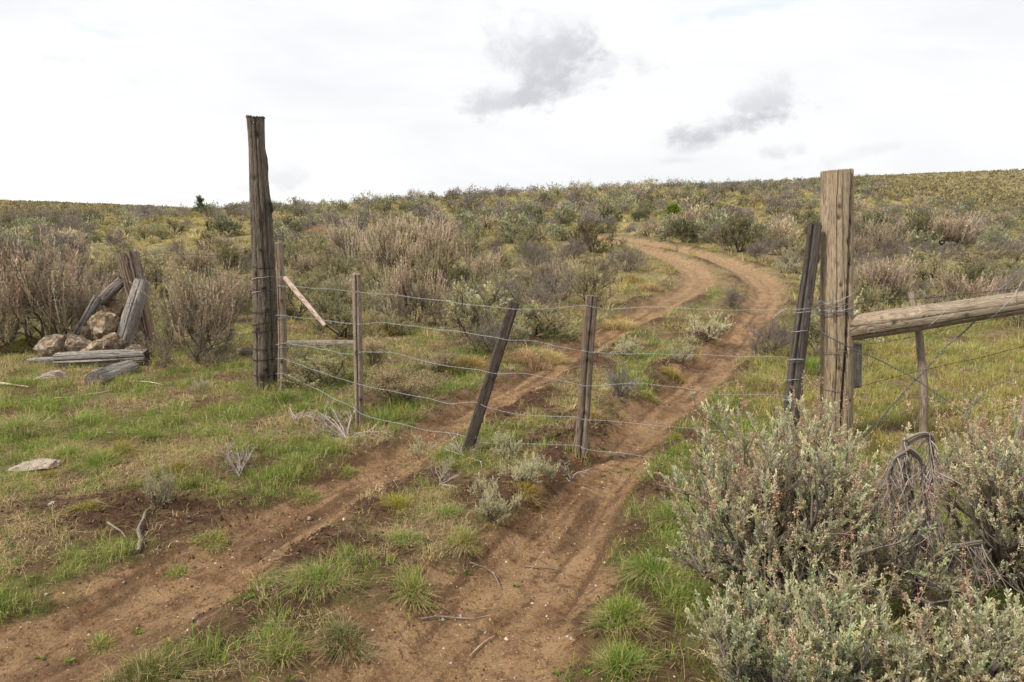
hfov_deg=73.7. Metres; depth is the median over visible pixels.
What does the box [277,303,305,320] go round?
sagebrush
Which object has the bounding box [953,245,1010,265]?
sagebrush
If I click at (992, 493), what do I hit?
sagebrush
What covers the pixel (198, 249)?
sagebrush
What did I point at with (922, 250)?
sagebrush
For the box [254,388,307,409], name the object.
grass tussock
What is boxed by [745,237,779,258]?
sagebrush
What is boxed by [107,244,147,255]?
sagebrush
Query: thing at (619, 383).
sagebrush
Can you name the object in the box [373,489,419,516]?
grass tussock
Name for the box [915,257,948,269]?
sagebrush
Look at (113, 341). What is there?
rock
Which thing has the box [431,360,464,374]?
grass tussock
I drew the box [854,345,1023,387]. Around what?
barbed wire
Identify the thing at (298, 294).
lever stick
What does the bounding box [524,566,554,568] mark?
fallen stick
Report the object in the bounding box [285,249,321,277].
sagebrush
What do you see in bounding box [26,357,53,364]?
fallen timber
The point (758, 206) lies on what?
bunchgrass
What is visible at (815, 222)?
sagebrush
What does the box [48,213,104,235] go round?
sagebrush
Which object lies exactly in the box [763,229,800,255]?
sagebrush
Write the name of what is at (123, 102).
sky
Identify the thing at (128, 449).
grass tussock
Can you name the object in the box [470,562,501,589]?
stick
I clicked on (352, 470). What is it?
grass tussock
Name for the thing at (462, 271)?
sagebrush
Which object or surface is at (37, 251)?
sagebrush
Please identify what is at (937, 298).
sagebrush
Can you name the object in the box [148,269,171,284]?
sagebrush
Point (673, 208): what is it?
green shrub
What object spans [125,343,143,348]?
rock
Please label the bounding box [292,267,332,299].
sagebrush
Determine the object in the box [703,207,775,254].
sagebrush
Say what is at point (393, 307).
sagebrush
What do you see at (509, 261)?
sagebrush
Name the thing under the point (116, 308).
rock
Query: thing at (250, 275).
sagebrush
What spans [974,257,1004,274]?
sagebrush
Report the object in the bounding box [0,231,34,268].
sagebrush
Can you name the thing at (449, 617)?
fallen stick
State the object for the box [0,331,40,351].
grass tussock
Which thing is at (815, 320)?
sagebrush
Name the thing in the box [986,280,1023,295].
sagebrush
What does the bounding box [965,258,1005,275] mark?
sagebrush
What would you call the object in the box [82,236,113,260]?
sagebrush
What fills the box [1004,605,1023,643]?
sagebrush
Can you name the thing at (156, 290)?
sagebrush
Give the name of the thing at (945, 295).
barbed wire
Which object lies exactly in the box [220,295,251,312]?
sagebrush
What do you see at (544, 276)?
sagebrush
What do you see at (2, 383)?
fallen stick
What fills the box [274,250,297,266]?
sagebrush
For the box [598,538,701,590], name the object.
grass tussock
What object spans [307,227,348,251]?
sagebrush
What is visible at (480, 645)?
fallen stick
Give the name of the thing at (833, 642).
sagebrush
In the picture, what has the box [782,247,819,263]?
sagebrush
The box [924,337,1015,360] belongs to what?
grass tussock
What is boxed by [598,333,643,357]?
sagebrush
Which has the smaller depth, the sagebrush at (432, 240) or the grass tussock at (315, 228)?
the sagebrush at (432, 240)
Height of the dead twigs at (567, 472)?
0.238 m
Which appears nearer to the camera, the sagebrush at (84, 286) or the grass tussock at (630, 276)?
the sagebrush at (84, 286)
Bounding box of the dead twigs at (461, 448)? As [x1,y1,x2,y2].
[440,432,487,466]
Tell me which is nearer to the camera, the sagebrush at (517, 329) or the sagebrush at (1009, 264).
the sagebrush at (517, 329)
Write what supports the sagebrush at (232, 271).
on the ground at (698, 274)
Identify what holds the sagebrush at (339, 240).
on the ground at (698, 274)
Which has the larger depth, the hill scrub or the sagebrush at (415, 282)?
the hill scrub
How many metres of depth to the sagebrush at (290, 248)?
18.84 m
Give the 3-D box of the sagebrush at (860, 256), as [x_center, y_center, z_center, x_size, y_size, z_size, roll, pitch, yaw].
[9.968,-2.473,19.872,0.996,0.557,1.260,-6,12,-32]
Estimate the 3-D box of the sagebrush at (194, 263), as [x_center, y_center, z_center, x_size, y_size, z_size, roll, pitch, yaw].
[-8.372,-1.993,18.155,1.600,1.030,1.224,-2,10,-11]
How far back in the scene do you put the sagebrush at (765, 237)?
22.48 m
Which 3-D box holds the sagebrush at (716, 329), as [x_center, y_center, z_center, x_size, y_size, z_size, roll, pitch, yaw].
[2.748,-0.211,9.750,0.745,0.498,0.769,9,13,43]
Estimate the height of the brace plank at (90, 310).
0.745 m
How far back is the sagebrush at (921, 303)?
11.68 m
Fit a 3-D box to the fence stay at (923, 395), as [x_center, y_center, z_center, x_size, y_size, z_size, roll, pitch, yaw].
[3.116,0.302,5.245,0.081,1.362,0.281,-8,12,-38]
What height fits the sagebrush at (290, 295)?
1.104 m
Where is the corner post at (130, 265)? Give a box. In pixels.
[115,249,157,346]
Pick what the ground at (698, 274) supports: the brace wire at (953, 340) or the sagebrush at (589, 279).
the sagebrush at (589, 279)
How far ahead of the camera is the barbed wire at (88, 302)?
7.55 m
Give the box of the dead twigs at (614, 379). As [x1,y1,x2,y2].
[600,358,644,396]
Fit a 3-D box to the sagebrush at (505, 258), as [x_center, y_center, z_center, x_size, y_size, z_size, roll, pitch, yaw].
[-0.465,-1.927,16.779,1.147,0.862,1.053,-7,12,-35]
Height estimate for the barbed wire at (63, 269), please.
0.050 m
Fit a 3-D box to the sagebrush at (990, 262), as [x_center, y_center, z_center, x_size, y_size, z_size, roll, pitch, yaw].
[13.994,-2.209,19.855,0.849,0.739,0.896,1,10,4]
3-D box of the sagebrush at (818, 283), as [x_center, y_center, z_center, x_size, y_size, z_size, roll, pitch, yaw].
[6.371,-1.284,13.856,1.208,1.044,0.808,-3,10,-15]
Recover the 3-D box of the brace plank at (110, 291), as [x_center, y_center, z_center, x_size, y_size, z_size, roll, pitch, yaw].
[-5.266,-0.666,8.979,0.395,0.394,0.138,-2,10,-14]
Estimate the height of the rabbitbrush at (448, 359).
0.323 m
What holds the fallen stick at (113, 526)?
on the ground at (698, 274)
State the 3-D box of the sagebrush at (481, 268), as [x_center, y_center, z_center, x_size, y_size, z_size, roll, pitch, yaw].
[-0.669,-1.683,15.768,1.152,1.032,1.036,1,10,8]
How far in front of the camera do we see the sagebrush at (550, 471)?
4.53 m
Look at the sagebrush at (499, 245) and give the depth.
21.38 m
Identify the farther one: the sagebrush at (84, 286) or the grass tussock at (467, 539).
the sagebrush at (84, 286)
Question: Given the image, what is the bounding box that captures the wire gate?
[275,223,821,457]
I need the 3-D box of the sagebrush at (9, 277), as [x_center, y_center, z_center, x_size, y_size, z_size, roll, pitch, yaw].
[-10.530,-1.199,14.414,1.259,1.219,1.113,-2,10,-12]
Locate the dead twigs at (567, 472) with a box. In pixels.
[552,456,589,480]
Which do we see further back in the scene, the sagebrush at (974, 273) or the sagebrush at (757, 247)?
the sagebrush at (757, 247)
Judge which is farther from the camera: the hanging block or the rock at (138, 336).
the rock at (138, 336)
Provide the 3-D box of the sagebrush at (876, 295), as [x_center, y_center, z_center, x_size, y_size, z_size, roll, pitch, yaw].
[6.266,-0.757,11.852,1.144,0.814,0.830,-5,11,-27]
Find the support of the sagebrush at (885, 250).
on the ground at (698, 274)
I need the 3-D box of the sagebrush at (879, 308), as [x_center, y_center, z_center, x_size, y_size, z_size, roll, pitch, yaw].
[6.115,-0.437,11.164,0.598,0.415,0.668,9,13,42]
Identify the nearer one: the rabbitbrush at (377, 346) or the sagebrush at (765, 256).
the rabbitbrush at (377, 346)
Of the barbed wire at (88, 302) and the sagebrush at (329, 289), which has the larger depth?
the sagebrush at (329, 289)
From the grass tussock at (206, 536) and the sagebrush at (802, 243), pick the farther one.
the sagebrush at (802, 243)
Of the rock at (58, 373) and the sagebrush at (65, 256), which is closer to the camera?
the rock at (58, 373)
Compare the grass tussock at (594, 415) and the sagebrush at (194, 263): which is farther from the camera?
the sagebrush at (194, 263)
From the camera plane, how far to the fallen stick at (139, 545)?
3.70 m
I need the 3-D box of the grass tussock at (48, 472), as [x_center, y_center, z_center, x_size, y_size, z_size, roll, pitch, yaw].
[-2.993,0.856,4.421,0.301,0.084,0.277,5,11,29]
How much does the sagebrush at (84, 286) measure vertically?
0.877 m
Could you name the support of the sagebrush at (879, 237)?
on the ground at (698, 274)
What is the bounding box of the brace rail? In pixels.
[849,291,1023,340]
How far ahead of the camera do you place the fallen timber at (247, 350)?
8.52 m
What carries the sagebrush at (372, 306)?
on the ground at (698, 274)
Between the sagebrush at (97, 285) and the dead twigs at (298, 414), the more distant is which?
the sagebrush at (97, 285)
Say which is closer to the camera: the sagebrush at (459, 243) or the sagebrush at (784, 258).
the sagebrush at (784, 258)
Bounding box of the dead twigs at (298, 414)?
[285,406,313,422]
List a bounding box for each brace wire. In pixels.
[817,325,965,413]
[864,265,1023,440]
[976,280,1023,327]
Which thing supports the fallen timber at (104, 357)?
on the ground at (698, 274)
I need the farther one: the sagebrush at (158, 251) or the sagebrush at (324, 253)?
the sagebrush at (158, 251)
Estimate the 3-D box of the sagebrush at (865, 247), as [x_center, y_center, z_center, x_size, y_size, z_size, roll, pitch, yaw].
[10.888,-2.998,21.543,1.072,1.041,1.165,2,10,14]
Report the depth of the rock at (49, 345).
8.20 m
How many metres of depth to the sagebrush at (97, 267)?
18.11 m
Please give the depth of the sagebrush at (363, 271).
15.37 m
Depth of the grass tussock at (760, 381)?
7.19 m
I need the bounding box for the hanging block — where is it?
[854,342,861,387]
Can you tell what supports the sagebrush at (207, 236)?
on the ground at (698, 274)
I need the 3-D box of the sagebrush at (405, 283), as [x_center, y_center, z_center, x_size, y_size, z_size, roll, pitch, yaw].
[-1.486,-0.656,10.623,1.254,1.751,1.250,6,11,31]
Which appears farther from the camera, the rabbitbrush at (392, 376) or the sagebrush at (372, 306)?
the sagebrush at (372, 306)
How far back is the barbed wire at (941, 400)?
5.02 m
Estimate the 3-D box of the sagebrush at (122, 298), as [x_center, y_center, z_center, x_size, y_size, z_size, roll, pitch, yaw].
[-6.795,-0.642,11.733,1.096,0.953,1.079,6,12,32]
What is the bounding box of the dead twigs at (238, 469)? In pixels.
[216,439,257,478]
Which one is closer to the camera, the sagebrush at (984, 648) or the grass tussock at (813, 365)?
the sagebrush at (984, 648)
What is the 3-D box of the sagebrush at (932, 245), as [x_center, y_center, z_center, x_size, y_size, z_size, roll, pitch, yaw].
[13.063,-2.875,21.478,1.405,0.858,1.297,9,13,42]
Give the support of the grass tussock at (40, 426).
on the ground at (698, 274)
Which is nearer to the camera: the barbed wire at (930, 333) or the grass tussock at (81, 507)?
the grass tussock at (81, 507)
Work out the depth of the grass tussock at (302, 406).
5.97 m
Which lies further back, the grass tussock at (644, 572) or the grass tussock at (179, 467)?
the grass tussock at (179, 467)
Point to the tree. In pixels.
(200, 200)
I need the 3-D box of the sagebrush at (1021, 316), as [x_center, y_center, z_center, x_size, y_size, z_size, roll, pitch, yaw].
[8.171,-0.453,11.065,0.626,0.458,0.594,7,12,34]
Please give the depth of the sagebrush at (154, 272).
17.03 m
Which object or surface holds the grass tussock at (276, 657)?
on the ground at (698, 274)
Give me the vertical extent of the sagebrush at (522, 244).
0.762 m
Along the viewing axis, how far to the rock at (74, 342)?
8.33 m
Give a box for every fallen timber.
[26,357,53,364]
[53,349,151,367]
[85,360,139,384]
[236,347,252,354]
[287,340,352,348]
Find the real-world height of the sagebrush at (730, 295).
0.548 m
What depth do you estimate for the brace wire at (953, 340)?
4.98 m
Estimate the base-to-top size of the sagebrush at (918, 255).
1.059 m
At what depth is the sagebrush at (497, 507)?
3.90 m
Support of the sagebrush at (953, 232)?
on the ground at (698, 274)
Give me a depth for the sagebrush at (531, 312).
9.68 m
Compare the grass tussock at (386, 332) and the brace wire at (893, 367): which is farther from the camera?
the grass tussock at (386, 332)
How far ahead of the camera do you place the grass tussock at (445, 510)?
4.01 m
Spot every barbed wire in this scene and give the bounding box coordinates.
[0,302,139,304]
[12,268,119,270]
[139,253,251,262]
[140,261,250,279]
[141,271,249,301]
[151,305,249,324]
[838,314,1019,349]
[854,287,1022,304]
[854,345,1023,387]
[854,374,1022,430]
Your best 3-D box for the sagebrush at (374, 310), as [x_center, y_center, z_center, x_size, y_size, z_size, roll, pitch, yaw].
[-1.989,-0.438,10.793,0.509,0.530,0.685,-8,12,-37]
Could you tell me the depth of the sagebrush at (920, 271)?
15.95 m
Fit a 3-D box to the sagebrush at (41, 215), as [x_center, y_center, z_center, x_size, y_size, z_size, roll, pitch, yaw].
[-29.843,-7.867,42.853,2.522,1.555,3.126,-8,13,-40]
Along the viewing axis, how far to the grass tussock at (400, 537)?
3.63 m
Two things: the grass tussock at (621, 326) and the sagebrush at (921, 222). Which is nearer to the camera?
the grass tussock at (621, 326)
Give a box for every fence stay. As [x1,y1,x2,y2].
[907,291,927,445]
[1012,391,1023,448]
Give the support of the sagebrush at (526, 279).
on the ground at (698, 274)
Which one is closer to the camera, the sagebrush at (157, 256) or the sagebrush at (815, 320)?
the sagebrush at (815, 320)
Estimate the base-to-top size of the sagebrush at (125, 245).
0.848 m
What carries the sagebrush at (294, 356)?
on the ground at (698, 274)
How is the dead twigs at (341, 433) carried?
on the ground at (698, 274)
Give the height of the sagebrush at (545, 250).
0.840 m
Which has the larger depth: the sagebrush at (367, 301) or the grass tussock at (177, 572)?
the sagebrush at (367, 301)
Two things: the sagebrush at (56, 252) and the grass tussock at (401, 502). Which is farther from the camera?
the sagebrush at (56, 252)
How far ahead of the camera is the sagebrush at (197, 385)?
6.64 m
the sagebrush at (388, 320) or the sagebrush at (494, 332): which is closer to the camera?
the sagebrush at (494, 332)
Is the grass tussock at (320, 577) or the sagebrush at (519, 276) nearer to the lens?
the grass tussock at (320, 577)
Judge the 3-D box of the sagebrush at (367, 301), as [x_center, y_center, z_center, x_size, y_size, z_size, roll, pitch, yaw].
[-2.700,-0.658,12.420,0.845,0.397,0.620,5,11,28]
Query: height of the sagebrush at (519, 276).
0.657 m
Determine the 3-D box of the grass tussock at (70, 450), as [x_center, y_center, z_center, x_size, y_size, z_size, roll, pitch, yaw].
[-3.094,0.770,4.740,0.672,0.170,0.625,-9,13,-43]
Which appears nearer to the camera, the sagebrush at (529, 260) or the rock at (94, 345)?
the rock at (94, 345)
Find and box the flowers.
[0,404,1019,681]
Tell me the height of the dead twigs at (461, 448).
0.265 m
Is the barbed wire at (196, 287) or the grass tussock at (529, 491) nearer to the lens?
the grass tussock at (529, 491)
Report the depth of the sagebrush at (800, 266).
16.54 m
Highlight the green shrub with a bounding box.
[661,202,684,219]
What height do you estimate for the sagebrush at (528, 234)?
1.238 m
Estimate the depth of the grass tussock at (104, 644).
2.96 m
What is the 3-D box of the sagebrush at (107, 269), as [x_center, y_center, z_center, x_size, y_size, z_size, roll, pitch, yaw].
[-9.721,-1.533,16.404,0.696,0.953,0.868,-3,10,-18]
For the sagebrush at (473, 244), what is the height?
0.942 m
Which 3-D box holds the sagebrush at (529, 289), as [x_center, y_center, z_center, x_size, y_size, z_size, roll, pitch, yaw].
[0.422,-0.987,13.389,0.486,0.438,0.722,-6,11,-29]
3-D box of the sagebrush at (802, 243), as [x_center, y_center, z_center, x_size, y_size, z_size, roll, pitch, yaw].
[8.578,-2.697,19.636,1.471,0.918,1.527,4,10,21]
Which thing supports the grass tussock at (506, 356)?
on the ground at (698, 274)
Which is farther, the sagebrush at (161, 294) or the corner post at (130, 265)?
the sagebrush at (161, 294)
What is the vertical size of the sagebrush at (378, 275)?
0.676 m
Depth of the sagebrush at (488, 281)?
12.40 m
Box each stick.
[0,382,28,386]
[107,522,125,537]
[136,506,152,552]
[283,276,325,326]
[421,615,488,619]
[469,636,493,655]
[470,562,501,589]
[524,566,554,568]
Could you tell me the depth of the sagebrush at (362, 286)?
14.01 m
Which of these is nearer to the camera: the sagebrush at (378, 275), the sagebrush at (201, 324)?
the sagebrush at (201, 324)
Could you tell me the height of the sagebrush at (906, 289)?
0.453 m
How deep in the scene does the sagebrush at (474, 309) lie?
9.17 m
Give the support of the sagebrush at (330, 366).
on the ground at (698, 274)
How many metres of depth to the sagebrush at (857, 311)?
9.60 m
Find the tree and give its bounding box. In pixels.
[193,195,205,212]
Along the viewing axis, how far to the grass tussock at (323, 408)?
5.88 m
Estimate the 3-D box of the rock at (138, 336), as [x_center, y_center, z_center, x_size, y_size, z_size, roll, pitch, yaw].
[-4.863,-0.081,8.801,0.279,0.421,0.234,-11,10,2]
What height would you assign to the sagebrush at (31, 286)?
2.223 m
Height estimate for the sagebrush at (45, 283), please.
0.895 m
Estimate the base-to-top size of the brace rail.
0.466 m
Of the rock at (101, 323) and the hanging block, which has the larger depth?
the rock at (101, 323)
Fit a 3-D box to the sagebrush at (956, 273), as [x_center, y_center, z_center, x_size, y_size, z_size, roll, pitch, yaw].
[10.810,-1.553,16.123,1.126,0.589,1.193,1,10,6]
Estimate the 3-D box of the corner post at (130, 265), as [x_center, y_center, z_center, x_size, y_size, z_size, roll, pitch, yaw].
[-4.971,-0.514,9.064,0.436,1.427,0.281,0,10,0]
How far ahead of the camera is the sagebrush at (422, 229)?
21.87 m
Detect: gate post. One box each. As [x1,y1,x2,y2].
[246,115,277,389]
[817,168,853,443]
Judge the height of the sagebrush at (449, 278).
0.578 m
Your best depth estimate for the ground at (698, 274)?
4.08 m
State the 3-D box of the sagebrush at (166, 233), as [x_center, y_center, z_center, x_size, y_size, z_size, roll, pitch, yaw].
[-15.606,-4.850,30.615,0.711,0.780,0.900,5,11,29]
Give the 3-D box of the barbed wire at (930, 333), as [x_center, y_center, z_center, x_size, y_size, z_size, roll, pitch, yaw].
[3.083,-0.088,5.052,1.233,0.361,0.265,3,10,18]
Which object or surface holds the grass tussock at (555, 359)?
on the ground at (698, 274)
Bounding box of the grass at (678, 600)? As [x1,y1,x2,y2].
[0,270,1023,681]
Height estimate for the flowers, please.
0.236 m
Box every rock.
[5,458,61,471]
[33,334,66,356]
[36,370,66,378]
[64,332,91,351]
[79,324,93,340]
[80,338,103,350]
[87,310,119,339]
[102,299,123,318]
[102,332,127,349]
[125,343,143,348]
[133,328,144,344]
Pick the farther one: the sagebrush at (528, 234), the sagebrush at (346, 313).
the sagebrush at (528, 234)
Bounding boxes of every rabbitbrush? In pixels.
[339,352,458,402]
[340,329,398,365]
[405,344,466,375]
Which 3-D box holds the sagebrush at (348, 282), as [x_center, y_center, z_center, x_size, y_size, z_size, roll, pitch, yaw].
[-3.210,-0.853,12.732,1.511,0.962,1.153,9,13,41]
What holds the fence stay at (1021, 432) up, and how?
on the ground at (698, 274)
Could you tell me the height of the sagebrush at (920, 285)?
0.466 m
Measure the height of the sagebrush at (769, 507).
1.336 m
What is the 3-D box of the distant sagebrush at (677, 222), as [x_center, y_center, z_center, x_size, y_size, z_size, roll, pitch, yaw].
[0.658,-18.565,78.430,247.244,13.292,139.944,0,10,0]
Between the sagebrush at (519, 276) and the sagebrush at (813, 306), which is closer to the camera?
the sagebrush at (813, 306)
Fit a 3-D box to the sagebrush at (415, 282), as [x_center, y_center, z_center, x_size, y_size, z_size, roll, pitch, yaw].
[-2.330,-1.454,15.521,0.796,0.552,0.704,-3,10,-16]
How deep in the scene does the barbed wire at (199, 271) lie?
7.28 m
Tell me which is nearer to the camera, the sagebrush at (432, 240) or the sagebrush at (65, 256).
the sagebrush at (432, 240)
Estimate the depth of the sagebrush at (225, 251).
17.18 m
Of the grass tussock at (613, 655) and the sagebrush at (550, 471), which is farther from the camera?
the sagebrush at (550, 471)
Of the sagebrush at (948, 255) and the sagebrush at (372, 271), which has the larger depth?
the sagebrush at (948, 255)
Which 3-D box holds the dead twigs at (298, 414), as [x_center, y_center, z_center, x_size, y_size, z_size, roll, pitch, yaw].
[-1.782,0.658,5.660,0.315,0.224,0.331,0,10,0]
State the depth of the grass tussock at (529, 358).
8.40 m
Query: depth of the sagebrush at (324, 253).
19.76 m
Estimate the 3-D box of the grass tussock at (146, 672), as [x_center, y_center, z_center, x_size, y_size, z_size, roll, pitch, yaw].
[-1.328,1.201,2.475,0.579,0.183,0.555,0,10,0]
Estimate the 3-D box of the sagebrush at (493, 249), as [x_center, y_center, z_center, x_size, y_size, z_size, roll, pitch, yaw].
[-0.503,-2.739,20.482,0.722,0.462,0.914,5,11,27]
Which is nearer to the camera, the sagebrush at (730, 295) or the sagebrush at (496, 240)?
the sagebrush at (730, 295)
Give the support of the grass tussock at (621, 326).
on the ground at (698, 274)
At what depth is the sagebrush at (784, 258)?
17.99 m
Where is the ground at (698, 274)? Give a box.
[0,170,1023,681]
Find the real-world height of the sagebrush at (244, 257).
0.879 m
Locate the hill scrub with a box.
[0,168,1023,216]
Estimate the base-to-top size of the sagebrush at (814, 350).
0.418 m
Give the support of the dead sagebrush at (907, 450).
on the ground at (698, 274)
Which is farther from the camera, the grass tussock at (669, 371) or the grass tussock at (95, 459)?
the grass tussock at (669, 371)
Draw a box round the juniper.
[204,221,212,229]
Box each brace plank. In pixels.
[73,295,102,334]
[98,276,123,304]
[117,277,149,348]
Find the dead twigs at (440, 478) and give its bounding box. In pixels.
[420,462,458,488]
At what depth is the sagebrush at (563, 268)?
14.55 m
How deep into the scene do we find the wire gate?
5.11 m
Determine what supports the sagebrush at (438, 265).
on the ground at (698, 274)
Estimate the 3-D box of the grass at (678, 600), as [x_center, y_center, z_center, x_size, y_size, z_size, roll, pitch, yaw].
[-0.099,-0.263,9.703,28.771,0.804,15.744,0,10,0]
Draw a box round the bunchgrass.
[0,185,1023,337]
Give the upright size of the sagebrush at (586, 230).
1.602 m
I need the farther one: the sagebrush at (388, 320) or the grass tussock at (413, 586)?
the sagebrush at (388, 320)
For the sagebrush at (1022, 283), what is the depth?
14.65 m
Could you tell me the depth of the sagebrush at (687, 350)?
8.31 m
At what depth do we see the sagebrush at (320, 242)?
20.75 m
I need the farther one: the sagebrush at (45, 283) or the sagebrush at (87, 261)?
the sagebrush at (87, 261)
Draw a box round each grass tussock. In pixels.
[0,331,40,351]
[0,408,67,439]
[20,437,105,472]
[32,469,65,481]
[53,441,141,477]
[57,495,108,516]
[81,629,119,661]
[86,626,221,681]
[93,435,152,457]
[132,425,175,443]
[151,456,202,476]
[159,561,193,579]
[183,518,238,556]
[234,615,328,675]
[251,545,377,606]
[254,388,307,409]
[283,400,326,412]
[284,481,325,507]
[291,600,396,671]
[300,224,330,233]
[309,402,348,419]
[335,460,365,480]
[362,319,402,337]
[369,554,449,617]
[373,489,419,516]
[379,527,427,549]
[420,499,469,522]
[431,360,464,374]
[434,521,488,561]
[456,354,488,372]
[481,350,518,363]
[501,478,551,511]
[503,338,551,371]
[534,345,574,365]
[571,404,612,423]
[571,588,670,644]
[578,627,663,681]
[598,316,639,331]
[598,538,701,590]
[618,272,645,283]
[632,280,667,293]
[636,491,701,546]
[638,390,663,404]
[657,365,689,383]
[661,431,683,445]
[720,367,780,391]
[787,352,819,374]
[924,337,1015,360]
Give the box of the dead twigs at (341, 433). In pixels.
[307,400,391,446]
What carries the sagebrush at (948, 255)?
on the ground at (698, 274)
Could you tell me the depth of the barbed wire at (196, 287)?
7.29 m
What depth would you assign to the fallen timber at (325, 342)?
8.91 m
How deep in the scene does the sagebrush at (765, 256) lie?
18.95 m
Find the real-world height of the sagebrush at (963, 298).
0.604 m
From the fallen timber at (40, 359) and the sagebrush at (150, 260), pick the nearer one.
the fallen timber at (40, 359)
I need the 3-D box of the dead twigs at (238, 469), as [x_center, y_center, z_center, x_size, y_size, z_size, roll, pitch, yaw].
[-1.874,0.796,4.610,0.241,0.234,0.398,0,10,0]
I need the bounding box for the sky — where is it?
[0,0,1023,208]
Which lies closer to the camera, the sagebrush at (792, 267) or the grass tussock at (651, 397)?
the grass tussock at (651, 397)
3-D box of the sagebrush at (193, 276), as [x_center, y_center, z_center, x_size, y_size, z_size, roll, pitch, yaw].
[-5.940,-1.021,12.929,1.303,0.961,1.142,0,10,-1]
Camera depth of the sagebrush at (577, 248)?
18.49 m
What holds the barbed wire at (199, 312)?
attached to the gate post at (265, 328)
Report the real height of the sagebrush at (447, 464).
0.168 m
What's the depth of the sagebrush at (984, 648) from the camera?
2.17 m
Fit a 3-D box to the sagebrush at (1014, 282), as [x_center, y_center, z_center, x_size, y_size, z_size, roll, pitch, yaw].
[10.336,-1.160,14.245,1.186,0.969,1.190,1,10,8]
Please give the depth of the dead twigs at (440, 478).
4.49 m
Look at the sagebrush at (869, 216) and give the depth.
28.87 m
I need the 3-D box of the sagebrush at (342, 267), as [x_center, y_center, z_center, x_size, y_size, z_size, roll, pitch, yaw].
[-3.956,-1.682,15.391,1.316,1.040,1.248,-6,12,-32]
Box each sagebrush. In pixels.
[0,172,1023,258]
[0,215,123,346]
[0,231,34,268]
[0,264,42,290]
[0,266,67,306]
[0,270,68,352]
[17,204,54,222]
[22,242,60,263]
[28,280,116,322]
[38,242,71,262]
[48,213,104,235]
[57,246,91,263]
[65,262,145,296]
[70,256,100,266]
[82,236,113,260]
[90,261,117,277]
[90,279,152,304]
[92,258,119,282]
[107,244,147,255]
[108,235,140,253]
[115,246,187,292]
[116,286,158,306]
[122,247,251,369]
[127,221,168,240]
[134,247,166,268]
[139,455,176,508]
[141,248,166,259]
[141,249,163,276]
[142,263,166,281]
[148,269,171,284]
[149,295,169,320]
[152,216,199,235]
[155,224,170,239]
[156,262,239,307]
[156,282,176,300]
[165,237,207,265]
[169,247,218,274]
[175,246,217,270]
[190,373,209,392]
[195,228,216,252]
[196,262,276,308]
[198,257,251,322]
[198,263,215,278]
[208,242,251,277]
[211,266,242,278]
[215,246,251,264]
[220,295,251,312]
[235,248,275,272]
[274,232,323,269]
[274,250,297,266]
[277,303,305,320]
[280,341,376,389]
[284,266,326,319]
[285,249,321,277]
[287,342,315,371]
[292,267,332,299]
[295,285,384,340]
[298,269,356,306]
[299,231,347,257]
[300,268,351,325]
[304,244,363,282]
[305,243,342,264]
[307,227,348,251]
[321,212,380,266]
[330,210,426,271]
[344,270,373,290]
[348,258,387,287]
[348,294,372,310]
[361,258,406,298]
[362,296,383,314]
[364,276,417,308]
[364,310,422,336]
[365,302,402,321]
[366,270,402,286]
[369,246,447,326]
[371,213,458,247]
[384,304,415,314]
[387,214,481,274]
[402,266,421,283]
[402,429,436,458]
[412,246,456,290]
[412,273,482,311]
[419,280,512,323]
[436,268,516,351]
[437,308,520,357]
[438,269,466,286]
[440,451,454,470]
[443,259,484,296]
[444,232,480,255]
[454,223,486,242]
[457,233,490,260]
[457,262,519,305]
[462,246,505,281]
[467,472,523,521]
[471,265,576,315]
[475,245,519,272]
[481,238,503,250]
[485,255,517,265]
[487,244,510,254]
[487,297,601,341]
[489,235,507,244]
[490,427,522,465]
[498,315,533,342]
[498,449,542,483]
[506,220,552,252]
[507,267,539,284]
[510,238,573,274]
[511,235,538,256]
[511,270,552,290]
[517,237,558,263]
[518,279,536,295]
[520,256,587,305]
[526,258,555,276]
[535,453,560,477]
[550,258,600,287]
[552,231,592,261]
[561,214,626,256]
[561,251,618,310]
[586,251,623,283]
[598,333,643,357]
[606,238,655,272]
[607,366,634,397]
[643,360,1023,621]
[667,327,702,362]
[680,312,733,340]
[684,515,932,681]
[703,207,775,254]
[721,282,754,307]
[723,310,794,357]
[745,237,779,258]
[755,231,778,245]
[756,252,775,262]
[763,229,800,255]
[768,307,878,344]
[774,247,803,267]
[774,256,801,273]
[775,291,862,315]
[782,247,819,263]
[783,234,819,259]
[792,212,819,240]
[794,261,819,277]
[794,262,819,297]
[806,340,819,362]
[811,288,884,344]
[854,210,879,225]
[854,214,916,251]
[854,231,877,255]
[854,248,871,263]
[854,250,920,302]
[854,253,897,282]
[854,274,895,312]
[856,546,1023,681]
[858,432,1009,619]
[866,303,896,311]
[867,238,913,264]
[872,351,1023,612]
[885,208,942,239]
[890,244,965,276]
[891,210,989,248]
[895,282,915,293]
[899,299,946,306]
[900,241,940,262]
[901,295,938,306]
[903,277,934,293]
[904,237,951,260]
[906,253,957,282]
[912,286,930,296]
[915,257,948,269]
[915,285,956,302]
[924,265,1022,300]
[934,256,997,293]
[936,246,970,260]
[939,290,1012,320]
[945,265,999,284]
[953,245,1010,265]
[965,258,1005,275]
[971,232,1023,256]
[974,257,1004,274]
[981,254,1009,270]
[981,262,1023,291]
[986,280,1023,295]
[992,254,1023,275]
[996,244,1023,267]
[998,269,1023,291]
[1001,314,1023,325]
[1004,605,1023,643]
[1011,277,1023,291]
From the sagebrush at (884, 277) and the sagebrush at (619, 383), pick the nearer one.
the sagebrush at (619, 383)

